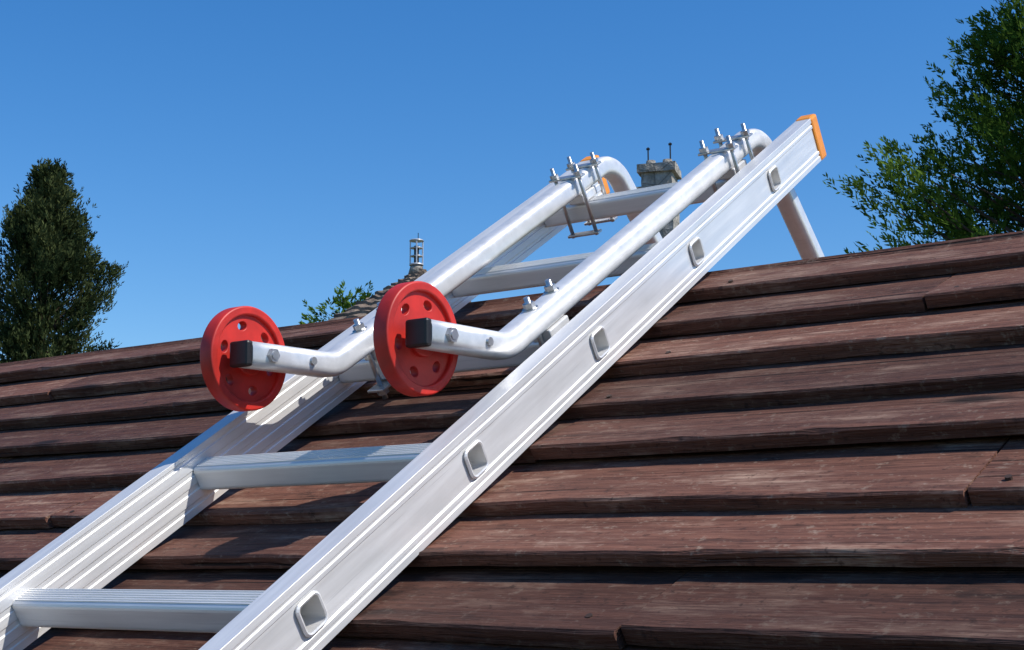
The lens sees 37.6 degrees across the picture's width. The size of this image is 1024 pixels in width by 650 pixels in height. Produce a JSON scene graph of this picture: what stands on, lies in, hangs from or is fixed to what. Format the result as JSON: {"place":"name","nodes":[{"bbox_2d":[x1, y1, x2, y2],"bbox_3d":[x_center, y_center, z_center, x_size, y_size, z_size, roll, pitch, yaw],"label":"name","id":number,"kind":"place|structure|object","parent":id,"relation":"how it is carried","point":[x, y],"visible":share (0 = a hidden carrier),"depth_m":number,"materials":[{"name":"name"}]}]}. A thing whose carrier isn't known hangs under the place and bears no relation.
{"place":"outdoors","nodes":[
{"label":"outdoors","id":0,"kind":"place"},
{"bbox_2d":[0,0,1023,356],"label":"sky","id":1,"kind":"structure","parent":0,"point":[268,156],"materials":[{"name":"blue"}]},
{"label":"walls","id":2,"kind":"object","parent":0,"visible":0},
{"bbox_2d":[328,267,470,320],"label":"roof","id":3,"kind":"structure","parent":2,"relation":"on","point":[364,307],"depth_m":17.55,"materials":[{"name":"tile"}]},
{"bbox_2d":[408,233,423,274],"bbox_3d":[-1.147,-0.855,18.055,0.200,0.510,0.200,-3,-10,18],"label":"roof vent lantern","id":4,"kind":"object","parent":3,"relation":"on","point":[416,265],"visible":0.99,"depth_m":18.02,"materials":[{"name":"grey metal"}]},
{"bbox_2d":[636,142,681,237],"bbox_3d":[1.761,0.853,17.551,0.503,6.204,0.502,-3,-10,16],"label":"stone chimney","id":5,"kind":"object","parent":2,"relation":"on","point":[650,173],"visible":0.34,"depth_m":17.79,"materials":[{"name":"grey stone"}]},
{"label":"house walls","id":6,"kind":"object","parent":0,"visible":0},
{"bbox_3d":[-1.340,1.053,3.011,13.800,1.826,5.739,-7,-11,35],"label":"wooden board roof","id":7,"kind":"object","parent":6,"relation":"on","visible":0},
{"bbox_2d":[0,238,1023,649],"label":"front boards","id":8,"kind":"object","parent":7,"relation":"on","point":[704,464],"visible":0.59,"depth_m":1.48,"materials":[{"name":"brown wood"}]},
{"bbox_2d":[0,114,825,649],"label":"aluminium ladder","id":9,"kind":"object","parent":8,"relation":"on","point":[324,592],"visible":0.84,"depth_m":1.64,"materials":[{"name":"silver metal"}]},
{"bbox_2d":[200,152,662,411],"bbox_3d":[0.016,-0.065,2.204,0.071,0.472,1.190,-7,-12,36],"label":"ladder roof hook","id":10,"kind":"object","parent":9,"relation":"attached to","point":[244,358],"visible":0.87,"depth_m":1.83,"materials":[{"name":"metal"}]},
{"bbox_2d":[373,123,824,396],"bbox_3d":[0.228,-0.089,2.054,0.071,0.472,1.190,-7,-12,36],"label":"ladder roof hook","id":11,"kind":"object","parent":9,"relation":"attached to","point":[424,338],"visible":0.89,"depth_m":1.72,"materials":[{"name":"metal"}]},
{"bbox_2d":[0,231,1023,366],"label":"back boards","id":12,"kind":"object","parent":7,"relation":"on","point":[967,241],"depth_m":1.99,"materials":[{"name":"brown wood"}]},
{"label":"ground","id":13,"kind":"structure","parent":0,"visible":0},
{"bbox_2d":[0,157,128,362],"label":"cypress tree","id":14,"kind":"object","parent":13,"relation":"on","point":[45,228],"visible":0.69,"depth_m":26.00,"materials":[{"name":"green foliage"},{"name":"bark"}]},
{"bbox_2d":[298,280,373,323],"bbox_3d":[-4.031,5.017,33.721,4.636,12.114,4.415,5,-11,-29],"label":"broadleaf tree","id":15,"kind":"object","parent":13,"relation":"on","point":[343,303],"visible":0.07,"depth_m":34.05,"materials":[{"name":"green foliage"},{"name":"bark"}]},
{"bbox_2d":[822,0,1023,253],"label":"broadleaf tree","id":16,"kind":"object","parent":13,"relation":"on","point":[989,128],"visible":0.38,"depth_m":14.28,"materials":[{"name":"green foliage"},{"name":"bark"}]}
]}

